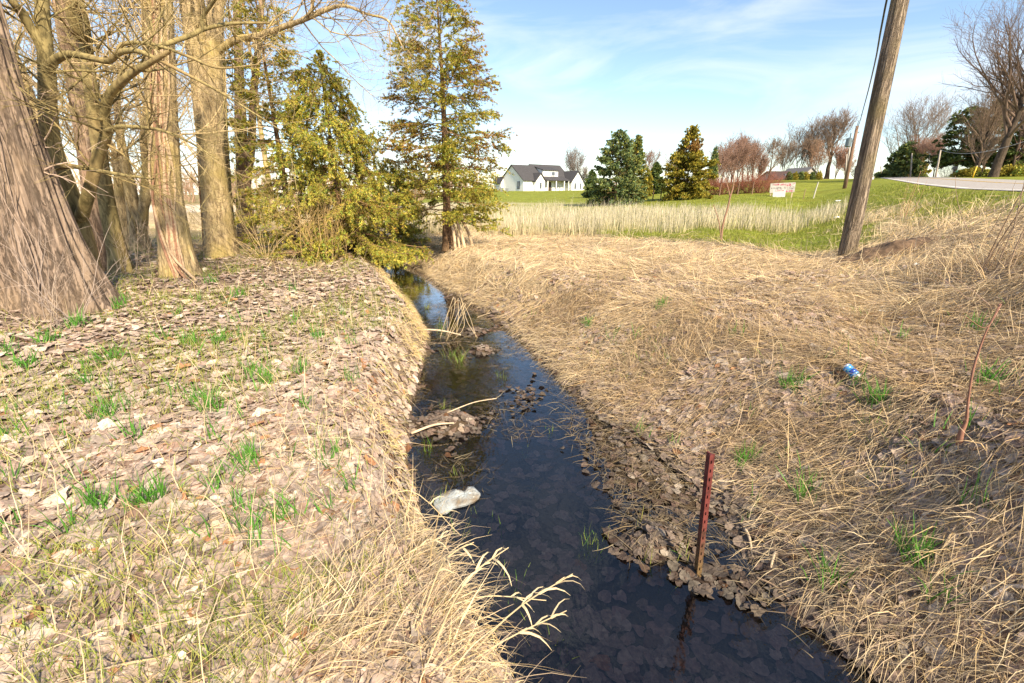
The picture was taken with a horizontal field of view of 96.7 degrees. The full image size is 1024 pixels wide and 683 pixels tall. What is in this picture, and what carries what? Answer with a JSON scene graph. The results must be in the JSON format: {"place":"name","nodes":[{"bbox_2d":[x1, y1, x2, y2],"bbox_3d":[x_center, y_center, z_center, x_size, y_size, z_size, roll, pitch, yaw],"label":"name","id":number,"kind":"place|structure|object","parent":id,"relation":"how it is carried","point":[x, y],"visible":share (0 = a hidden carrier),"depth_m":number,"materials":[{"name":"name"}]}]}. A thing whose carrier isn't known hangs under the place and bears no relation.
{"place":"outdoors","nodes":[
{"label":"outdoors","id":0,"kind":"place"},
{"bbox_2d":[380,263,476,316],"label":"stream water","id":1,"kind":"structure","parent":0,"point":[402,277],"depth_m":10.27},
{"bbox_2d":[411,422,453,433],"bbox_3d":[-0.695,0.754,3.988,0.377,0.063,0.034,-6,19,-17],"label":"stick","id":2,"kind":"object","parent":1,"relation":"on","point":[420,429],"visible":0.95,"depth_m":3.98,"materials":[{"name":"wood"}]},
{"bbox_2d":[434,486,480,513],"bbox_3d":[-0.388,1.076,3.166,0.330,0.052,0.207,-12,22,-32],"label":"plastic bag","id":3,"kind":"object","parent":1,"relation":"on","point":[468,495],"visible":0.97,"depth_m":3.14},
{"bbox_2d":[440,291,477,340],"bbox_3d":[-0.786,-0.371,6.565,0.384,0.721,0.452,17,25,42],"label":"stalk bundle","id":4,"kind":"object","parent":1,"relation":"on","point":[458,319],"visible":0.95,"depth_m":6.62,"materials":[{"name":"plant"}]},
{"bbox_2d":[0,176,1023,682],"bbox_3d":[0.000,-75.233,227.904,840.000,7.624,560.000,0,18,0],"label":"ground","id":5,"kind":"structure","parent":0,"point":[680,620],"depth_m":4.54,"materials":[{"name":"plant"}]},
{"bbox_2d":[0,3,75,311],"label":"bare tree","id":6,"kind":"object","parent":5,"relation":"on","point":[8,260],"visible":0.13,"depth_m":5.83,"materials":[{"name":"brown plant"}]},
{"bbox_2d":[0,235,99,330],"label":"shrub","id":7,"kind":"object","parent":5,"relation":"on","point":[52,292],"visible":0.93,"depth_m":5.09,"materials":[{"name":"brown plant"}]},
{"bbox_2d":[0,0,124,321],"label":"bare tree","id":8,"kind":"object","parent":5,"relation":"on","point":[19,176],"visible":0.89,"depth_m":5.53,"materials":[{"name":"brown plant"}]},
{"bbox_2d":[0,197,128,329],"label":"shrub","id":9,"kind":"object","parent":5,"relation":"on","point":[41,299],"visible":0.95,"depth_m":5.13,"materials":[{"name":"brown plant"}]},
{"bbox_2d":[1,0,138,148],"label":"bare tree","id":10,"kind":"object","parent":5,"relation":"on","point":[32,92],"visible":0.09,"depth_m":8.47,"materials":[{"name":"brown plant"}]},
{"bbox_2d":[16,41,187,183],"bbox_3d":[-8.537,-4.129,9.628,3.370,5.102,4.097,0,18,0],"label":"bare tree","id":11,"kind":"object","parent":5,"relation":"on","point":[69,131],"visible":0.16,"depth_m":9.07,"materials":[{"name":"brown plant"}]},
{"bbox_2d":[1,0,221,275],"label":"bare tree","id":12,"kind":"object","parent":5,"relation":"on","point":[108,212],"visible":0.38,"depth_m":7.70,"materials":[{"name":"brown plant"}]},
{"bbox_2d":[10,0,222,270],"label":"bare tree","id":13,"kind":"object","parent":5,"relation":"on","point":[95,220],"visible":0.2,"depth_m":8.32,"materials":[{"name":"brown plant"}]},
{"bbox_2d":[91,213,157,275],"bbox_3d":[-7.007,-1.784,8.349,1.726,1.203,1.319,9,21,26],"label":"shrub","id":14,"kind":"object","parent":5,"relation":"on","point":[137,249],"visible":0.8,"depth_m":8.36,"materials":[{"name":"brown plant"}]},
{"bbox_2d":[10,0,273,251],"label":"bare tree","id":15,"kind":"object","parent":5,"relation":"on","point":[141,206],"visible":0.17,"depth_m":11.81,"materials":[{"name":"brown plant"}]},
{"bbox_2d":[9,0,281,279],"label":"bare tree","id":16,"kind":"object","parent":5,"relation":"on","point":[176,255],"visible":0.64,"depth_m":7.66,"materials":[{"name":"brown plant"}]},
{"bbox_2d":[0,0,349,269],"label":"bare tree","id":17,"kind":"object","parent":5,"relation":"on","point":[48,62],"visible":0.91,"depth_m":5.67,"materials":[{"name":"brown plant"}]},
{"bbox_2d":[106,35,284,243],"bbox_3d":[-7.755,-4.441,10.737,3.604,5.402,4.008,0,18,0],"label":"bare tree","id":18,"kind":"object","parent":5,"relation":"on","point":[192,177],"visible":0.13,"depth_m":11.37,"materials":[{"name":"brown plant"}]},
{"bbox_2d":[101,0,310,245],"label":"bare tree","id":19,"kind":"object","parent":5,"relation":"on","point":[226,144],"visible":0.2,"depth_m":12.39,"materials":[{"name":"brown plant"}]},
{"bbox_2d":[176,13,235,205],"bbox_3d":[-16.473,-13.106,24.690,4.142,12.701,3.760,-7,20,-20],"label":"bare tree","id":20,"kind":"object","parent":5,"relation":"on","point":[232,184],"visible":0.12,"depth_m":26.30,"materials":[{"name":"brown plant"}]},
{"bbox_2d":[151,172,315,259],"bbox_3d":[-6.272,-2.920,10.690,3.789,2.365,3.974,8,20,23],"label":"shrub","id":21,"kind":"object","parent":5,"relation":"on","point":[251,251],"visible":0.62,"depth_m":10.65,"materials":[{"name":"brown plant"}]},
{"bbox_2d":[173,0,302,243],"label":"bare tree","id":22,"kind":"object","parent":5,"relation":"on","point":[238,170],"visible":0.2,"depth_m":13.11,"materials":[{"name":"brown plant"}]},
{"bbox_2d":[227,1,290,208],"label":"bare tree","id":23,"kind":"object","parent":5,"relation":"on","point":[264,156],"visible":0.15,"depth_m":22.18,"materials":[{"name":"brown plant"}]},
{"bbox_2d":[72,161,496,202],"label":"distant woods","id":24,"kind":"object","parent":5,"relation":"on","point":[193,191],"visible":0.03,"depth_m":69.28,"materials":[{"name":"brown plant"}]},
{"bbox_2d":[124,0,463,258],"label":"bare tree","id":25,"kind":"object","parent":5,"relation":"on","point":[264,33],"visible":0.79,"depth_m":9.64,"materials":[{"name":"brown plant"}]},
{"bbox_2d":[222,0,368,250],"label":"spruce tree","id":26,"kind":"object","parent":5,"relation":"on","point":[281,61],"visible":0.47,"depth_m":11.59,"materials":[{"name":"green plant"}]},
{"bbox_2d":[248,182,374,265],"bbox_3d":[-4.248,-2.667,10.046,2.552,1.953,2.696,0,18,0],"label":"shrub","id":27,"kind":"object","parent":5,"relation":"on","point":[309,226],"visible":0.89,"depth_m":9.97,"materials":[{"name":"brown plant"}]},
{"bbox_2d":[247,49,433,271],"bbox_3d":[-4.247,-4.195,11.107,4.443,5.152,4.328,0,18,0],"label":"spruce tree","id":28,"kind":"object","parent":5,"relation":"on","point":[384,251],"visible":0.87,"depth_m":10.62,"materials":[{"name":"green plant"}]},
{"bbox_2d":[364,160,431,260],"bbox_3d":[-3.915,-4.074,14.252,2.948,3.101,3.163,0,18,0],"label":"spruce tree","id":29,"kind":"object","parent":5,"relation":"on","point":[411,231],"visible":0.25,"depth_m":13.92,"materials":[{"name":"green plant"}]},
{"bbox_2d":[367,0,518,250],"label":"spruce tree","id":30,"kind":"object","parent":5,"relation":"on","point":[444,163],"visible":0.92,"depth_m":11.14,"materials":[{"name":"green plant"}]},
{"bbox_2d":[456,221,465,247],"bbox_3d":[-1.393,-2.917,12.351,0.362,0.854,0.096,12,22,33],"label":"log","id":31,"kind":"object","parent":5,"relation":"on","point":[461,235],"visible":0.69,"depth_m":12.32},
{"bbox_2d":[383,490,582,672],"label":"dry grass stalks","id":32,"kind":"object","parent":5,"relation":"on","point":[543,590],"visible":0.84,"depth_m":1.47,"materials":[{"name":"plant"}]},
{"bbox_2d":[0,203,1023,682],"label":"leaf litter","id":33,"kind":"object","parent":5,"relation":"on","point":[664,645],"visible":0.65,"depth_m":2.57,"materials":[{"name":"brown plant"}]},
{"bbox_2d":[743,528,753,556],"bbox_3d":[1.431,1.212,2.740,0.023,0.065,0.192,3,19,9],"label":"stick","id":34,"kind":"object","parent":33,"relation":"on","point":[749,538],"visible":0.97,"depth_m":2.74,"materials":[{"name":"wood"}]},
{"bbox_2d":[754,575,789,599],"bbox_3d":[1.415,1.332,2.431,0.029,0.032,0.249,-10,21,-27],"label":"stick","id":35,"kind":"object","parent":33,"relation":"on","point":[768,582],"visible":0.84,"depth_m":2.47,"materials":[{"name":"wood"}]},
{"bbox_2d":[842,363,860,379],"bbox_3d":[2.550,0.226,3.416,0.067,0.109,0.129,-11,21,-29],"label":"drink can","id":36,"kind":"object","parent":33,"relation":"on","point":[846,369],"visible":0.92,"depth_m":3.40,"materials":[{"name":"metal"}]},
{"bbox_2d":[986,584,1023,602],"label":"stick","id":37,"kind":"object","parent":33,"relation":"on","point":[995,594],"visible":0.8,"depth_m":1.94,"materials":[{"name":"wood"}]},
{"bbox_2d":[0,184,1023,682],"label":"dry grass","id":38,"kind":"structure","parent":5,"relation":"on","point":[984,290],"depth_m":3.19,"materials":[{"name":"plant"}]},
{"bbox_2d":[0,183,1023,682],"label":"green grass","id":39,"kind":"structure","parent":5,"relation":"on","point":[94,493],"depth_m":2.84,"materials":[{"name":"plant"}]},
{"bbox_2d":[494,164,583,190],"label":"white house","id":40,"kind":"structure","parent":5,"relation":"on","point":[534,177],"depth_m":126.52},
{"bbox_2d":[236,192,847,238],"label":"dead reeds","id":41,"kind":"object","parent":5,"relation":"on","point":[606,216],"visible":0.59,"depth_m":18.25,"materials":[{"name":"plant"}]},
{"bbox_2d":[563,141,586,171],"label":"bare tree","id":42,"kind":"object","parent":5,"relation":"on","point":[572,165],"visible":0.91,"depth_m":138.56,"materials":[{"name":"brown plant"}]},
{"bbox_2d":[583,169,599,197],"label":"pine tree","id":43,"kind":"object","parent":5,"relation":"on","point":[591,173],"visible":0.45,"depth_m":61.91,"materials":[{"name":"green plant"}]},
{"bbox_2d":[581,129,649,205],"bbox_3d":[8.638,-14.136,37.322,5.389,6.165,5.523,-12,22,-32],"label":"pine tree","id":44,"kind":"object","parent":5,"relation":"on","point":[626,185],"visible":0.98,"depth_m":36.76,"materials":[{"name":"green plant"}]},
{"bbox_2d":[619,135,650,200],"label":"pine tree","id":45,"kind":"object","parent":5,"relation":"on","point":[638,146],"visible":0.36,"depth_m":39.25,"materials":[{"name":"green plant"}]},
{"bbox_2d":[642,170,654,196],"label":"pine tree","id":46,"kind":"object","parent":5,"relation":"on","point":[649,182],"visible":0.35,"depth_m":52.58,"materials":[{"name":"green plant"}]},
{"bbox_2d":[639,147,663,176],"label":"bare tree","id":47,"kind":"object","parent":5,"relation":"on","point":[650,158],"visible":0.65,"depth_m":68.42,"materials":[{"name":"brown plant"}]},
{"bbox_2d":[650,161,666,193],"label":"pine tree","id":48,"kind":"object","parent":5,"relation":"on","point":[656,172],"visible":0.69,"depth_m":57.89,"materials":[{"name":"green plant"}]},
{"bbox_2d":[656,124,721,200],"bbox_3d":[15.380,-15.268,39.366,5.029,6.386,5.571,0,18,0],"label":"pine tree","id":49,"kind":"object","parent":5,"relation":"on","point":[693,162],"visible":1,"depth_m":38.49,"materials":[{"name":"green plant"}]},
{"bbox_2d":[694,451,714,576],"bbox_3d":[1.029,1.025,2.465,0.079,0.948,0.039,12,22,32],"label":"steel fence post","id":50,"kind":"object","parent":5,"relation":"on","point":[705,499],"visible":0.91,"depth_m":2.42,"materials":[{"name":"metal"}]},
{"bbox_2d":[706,146,718,182],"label":"pine tree","id":51,"kind":"object","parent":5,"relation":"on","point":[715,153],"visible":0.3,"depth_m":53.84,"materials":[{"name":"green plant"}]},
{"bbox_2d":[709,149,731,180],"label":"bare tree","id":52,"kind":"object","parent":5,"relation":"on","point":[721,162],"visible":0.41,"depth_m":65.30,"materials":[{"name":"brown plant"}]},
{"bbox_2d":[707,174,737,194],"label":"red bush","id":53,"kind":"object","parent":5,"relation":"on","point":[724,186],"visible":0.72,"depth_m":43.30,"materials":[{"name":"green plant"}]},
{"bbox_2d":[713,174,733,238],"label":"sapling","id":54,"kind":"object","parent":5,"relation":"on","point":[722,227],"visible":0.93,"depth_m":12.27,"materials":[{"name":"brown plant"}]},
{"bbox_2d":[706,139,747,180],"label":"bare tree","id":55,"kind":"object","parent":5,"relation":"on","point":[724,152],"visible":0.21,"depth_m":70.28,"materials":[{"name":"brown plant"}]},
{"bbox_2d":[718,144,743,182],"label":"bare tree","id":56,"kind":"object","parent":5,"relation":"on","point":[732,156],"visible":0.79,"depth_m":66.26,"materials":[{"name":"brown plant"}]},
{"bbox_2d":[717,169,756,193],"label":"red bush","id":57,"kind":"object","parent":5,"relation":"on","point":[735,182],"visible":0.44,"depth_m":43.48,"materials":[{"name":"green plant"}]},
{"bbox_2d":[725,133,753,179],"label":"bare tree","id":58,"kind":"object","parent":5,"relation":"on","point":[736,143],"visible":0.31,"depth_m":71.89,"materials":[{"name":"brown plant"}]},
{"bbox_2d":[729,138,754,180],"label":"bare tree","id":59,"kind":"object","parent":5,"relation":"on","point":[744,159],"visible":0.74,"depth_m":67.09,"materials":[{"name":"brown plant"}]},
{"bbox_2d":[734,131,757,178],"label":"bare tree","id":60,"kind":"object","parent":5,"relation":"on","point":[744,137],"visible":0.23,"depth_m":73.19,"materials":[{"name":"brown plant"}]},
{"bbox_2d":[735,141,767,182],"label":"bare tree","id":61,"kind":"object","parent":5,"relation":"on","point":[758,157],"visible":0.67,"depth_m":68.75,"materials":[{"name":"brown plant"}]},
{"bbox_2d":[731,172,776,193],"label":"red bush","id":62,"kind":"object","parent":5,"relation":"on","point":[749,187],"visible":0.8,"depth_m":42.68,"materials":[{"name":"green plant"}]},
{"bbox_2d":[748,137,768,180],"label":"bare tree","id":63,"kind":"object","parent":5,"relation":"on","point":[756,141],"visible":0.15,"depth_m":75.05,"materials":[{"name":"brown plant"}]},
{"bbox_2d":[754,151,770,179],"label":"bare tree","id":64,"kind":"object","parent":5,"relation":"on","point":[764,163],"visible":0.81,"depth_m":70.47,"materials":[{"name":"brown plant"}]},
{"bbox_2d":[738,167,789,192],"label":"red bush","id":65,"kind":"object","parent":5,"relation":"on","point":[760,189],"visible":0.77,"depth_m":42.19,"materials":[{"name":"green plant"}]},
{"bbox_2d":[750,170,792,191],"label":"red bush","id":66,"kind":"object","parent":5,"relation":"on","point":[774,179],"visible":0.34,"depth_m":43.27,"materials":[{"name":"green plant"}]},
{"bbox_2d":[763,136,788,178],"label":"bare tree","id":67,"kind":"object","parent":5,"relation":"on","point":[773,146],"visible":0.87,"depth_m":77.55,"materials":[{"name":"brown plant"}]},
{"bbox_2d":[772,189,785,196],"bbox_3d":[22.056,-12.220,37.583,0.936,0.673,0.119,7,19,19],"label":"sign","id":68,"kind":"object","parent":5,"relation":"on","point":[779,193],"visible":0.98,"depth_m":37.53,"materials":[{"name":"plastic"}]},
{"bbox_2d":[770,182,795,196],"bbox_3d":[22.536,-12.521,38.017,1.857,1.461,0.116,7,19,19],"label":"painted sign","id":69,"kind":"object","parent":5,"relation":"on","point":[789,187],"visible":0.9,"depth_m":37.83,"materials":[{"name":"white wood"}]},
{"bbox_2d":[760,167,816,179],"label":"farmhouse","id":70,"kind":"object","parent":5,"relation":"on","point":[804,169],"visible":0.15,"depth_m":82.65,"materials":[{"name":"grey"}]},
{"bbox_2d":[771,134,808,170],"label":"bare tree","id":71,"kind":"object","parent":5,"relation":"on","point":[792,151],"visible":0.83,"depth_m":88.02,"materials":[{"name":"brown plant"}]},
{"bbox_2d":[779,112,834,167],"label":"bare tree","id":72,"kind":"object","parent":5,"relation":"on","point":[817,130],"visible":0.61,"depth_m":88.30,"materials":[{"name":"brown plant"}]},
{"bbox_2d":[799,133,833,166],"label":"bare tree","id":73,"kind":"object","parent":5,"relation":"on","point":[811,146],"visible":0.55,"depth_m":86.25,"materials":[{"name":"brown plant"}]},
{"bbox_2d":[801,138,832,170],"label":"bare tree","id":74,"kind":"object","parent":5,"relation":"on","point":[814,154],"visible":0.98,"depth_m":82.90,"materials":[{"name":"brown plant"}]},
{"bbox_2d":[817,102,862,178],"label":"bare tree","id":75,"kind":"object","parent":5,"relation":"on","point":[841,125],"visible":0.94,"depth_m":85.37,"materials":[{"name":"brown plant"}]},
{"bbox_2d":[831,139,856,178],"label":"bare tree","id":76,"kind":"object","parent":5,"relation":"on","point":[840,159],"visible":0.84,"depth_m":83.43,"materials":[{"name":"brown plant"}]},
{"bbox_2d":[842,121,858,188],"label":"utility pole","id":77,"kind":"object","parent":5,"relation":"on","point":[848,142],"visible":0.88,"depth_m":41.55,"materials":[{"name":"wood"}]},
{"bbox_2d":[837,0,908,256],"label":"utility pole","id":78,"kind":"object","parent":5,"relation":"on","point":[875,117],"visible":0.98,"depth_m":8.54,"materials":[{"name":"wood"}]},
{"bbox_2d":[827,236,950,265],"bbox_3d":[6.500,-1.572,7.950,1.800,0.616,0.700,0,18,0],"label":"soil mound","id":79,"kind":"object","parent":5,"relation":"on","point":[889,246],"visible":0.73,"depth_m":7.72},
{"bbox_2d":[873,141,928,177],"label":"pine tree","id":80,"kind":"object","parent":5,"relation":"on","point":[899,161],"visible":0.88,"depth_m":84.68,"materials":[{"name":"green plant"}]},
{"bbox_2d":[899,171,925,217],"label":"brush shoots","id":81,"kind":"object","parent":5,"relation":"on","point":[910,200],"visible":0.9,"depth_m":11.75,"materials":[{"name":"brown plant"}]},
{"bbox_2d":[880,90,973,154],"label":"bare tree","id":82,"kind":"object","parent":5,"relation":"on","point":[922,121],"visible":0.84,"depth_m":98.08,"materials":[{"name":"brown plant"}]},
{"bbox_2d":[912,133,947,175],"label":"bare tree","id":83,"kind":"object","parent":5,"relation":"on","point":[919,150],"visible":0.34,"depth_m":83.18,"materials":[{"name":"brown plant"}]},
{"bbox_2d":[915,135,948,176],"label":"bare tree","id":84,"kind":"object","parent":5,"relation":"on","point":[927,145],"visible":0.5,"depth_m":77.48,"materials":[{"name":"brown plant"}]},
{"bbox_2d":[931,162,962,176],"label":"shrub","id":85,"kind":"object","parent":5,"relation":"on","point":[947,167],"visible":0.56,"depth_m":73.14,"materials":[{"name":"white plant"}]},
{"bbox_2d":[902,243,993,322],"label":"brush shoots","id":86,"kind":"object","parent":5,"relation":"on","point":[955,288],"visible":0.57,"depth_m":4.25,"materials":[{"name":"brown plant"}]},
{"bbox_2d":[918,104,1002,170],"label":"pine tree","id":87,"kind":"object","parent":5,"relation":"on","point":[947,158],"visible":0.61,"depth_m":69.52,"materials":[{"name":"green plant"}]},
{"bbox_2d":[951,166,985,176],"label":"juniper bush","id":88,"kind":"object","parent":5,"relation":"on","point":[968,172],"visible":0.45,"depth_m":60.66,"materials":[{"name":"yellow plant"}]},
{"bbox_2d":[956,303,1001,445],"bbox_3d":[2.265,0.247,2.313,0.485,0.846,0.065,-8,20,-24],"label":"sapling","id":89,"kind":"object","parent":5,"relation":"on","point":[961,432],"visible":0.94,"depth_m":2.40,"materials":[{"name":"brown plant"}]},
{"bbox_2d":[938,0,1023,176],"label":"bare tree","id":90,"kind":"object","parent":5,"relation":"on","point":[1011,82],"visible":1,"depth_m":50.19,"materials":[{"name":"brown plant"}]},
{"bbox_2d":[951,56,1022,166],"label":"bare tree","id":91,"kind":"object","parent":5,"relation":"on","point":[991,126],"visible":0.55,"depth_m":60.09,"materials":[{"name":"brown plant"}]},
{"bbox_2d":[971,130,1003,175],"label":"bare tree","id":92,"kind":"object","parent":5,"relation":"on","point":[992,140],"visible":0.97,"depth_m":57.10,"materials":[{"name":"brown plant"}]},
{"bbox_2d":[958,87,1019,165],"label":"bare tree","id":93,"kind":"object","parent":5,"relation":"on","point":[972,142],"visible":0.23,"depth_m":64.49,"materials":[{"name":"brown plant"}]},
{"bbox_2d":[955,177,1023,282],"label":"brush shoots","id":94,"kind":"object","parent":5,"relation":"on","point":[990,254],"visible":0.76,"depth_m":4.93,"materials":[{"name":"brown plant"}]},
{"bbox_2d":[974,168,1006,176],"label":"juniper bush","id":95,"kind":"object","parent":5,"relation":"on","point":[985,173],"visible":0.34,"depth_m":58.12,"materials":[{"name":"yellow plant"}]},
{"bbox_2d":[963,99,1018,168],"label":"pine tree","id":96,"kind":"object","parent":5,"relation":"on","point":[997,132],"visible":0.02,"depth_m":71.74,"materials":[{"name":"green plant"}]},
{"bbox_2d":[973,113,1023,167],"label":"pine tree","id":97,"kind":"object","parent":5,"relation":"on","point":[1007,159],"visible":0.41,"depth_m":66.02,"materials":[{"name":"green plant"}]},
{"bbox_2d":[988,140,1023,167],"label":"pine tree","id":98,"kind":"object","parent":5,"relation":"on","point":[1011,156],"visible":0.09,"depth_m":66.77,"materials":[{"name":"green plant"}]},
{"bbox_2d":[999,164,1022,176],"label":"juniper bush","id":99,"kind":"object","parent":5,"relation":"on","point":[1007,170],"visible":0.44,"depth_m":53.90,"materials":[{"name":"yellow plant"}]},
{"bbox_2d":[1004,44,1023,164],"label":"bare tree","id":100,"kind":"object","parent":5,"relation":"on","point":[1022,126],"visible":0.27,"depth_m":53.73,"materials":[{"name":"brown plant"}]},
{"bbox_2d":[1006,60,1023,164],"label":"bare tree","id":101,"kind":"object","parent":5,"relation":"on","point":[1015,158],"visible":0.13,"depth_m":62.92,"materials":[{"name":"brown plant"}]},
{"bbox_2d":[1009,163,1023,176],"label":"juniper bush","id":102,"kind":"object","parent":5,"relation":"on","point":[1018,171],"visible":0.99,"depth_m":52.42,"materials":[{"name":"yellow plant"}]},
{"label":"utility pole","id":103,"kind":"object","parent":5,"relation":"on","visible":0},
{"bbox_2d":[847,0,887,152],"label":"power line","id":104,"kind":"object","parent":103,"relation":"attached to","point":[884,11],"visible":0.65,"depth_m":11.09,"materials":[{"name":"metal"}]},
{"bbox_2d":[1,0,1023,194],"label":"sky","id":105,"kind":"structure","parent":0,"point":[576,72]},
{"bbox_2d":[812,187,1023,299],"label":"tall dry grass","id":106,"kind":"structure","parent":0,"point":[960,253],"depth_m":5.86,"materials":[{"name":"plant"}]},
{"bbox_2d":[885,177,1023,190],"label":"road","id":107,"kind":"structure","parent":0,"point":[985,184],"depth_m":28.20,"materials":[{"name":"asphalt"}]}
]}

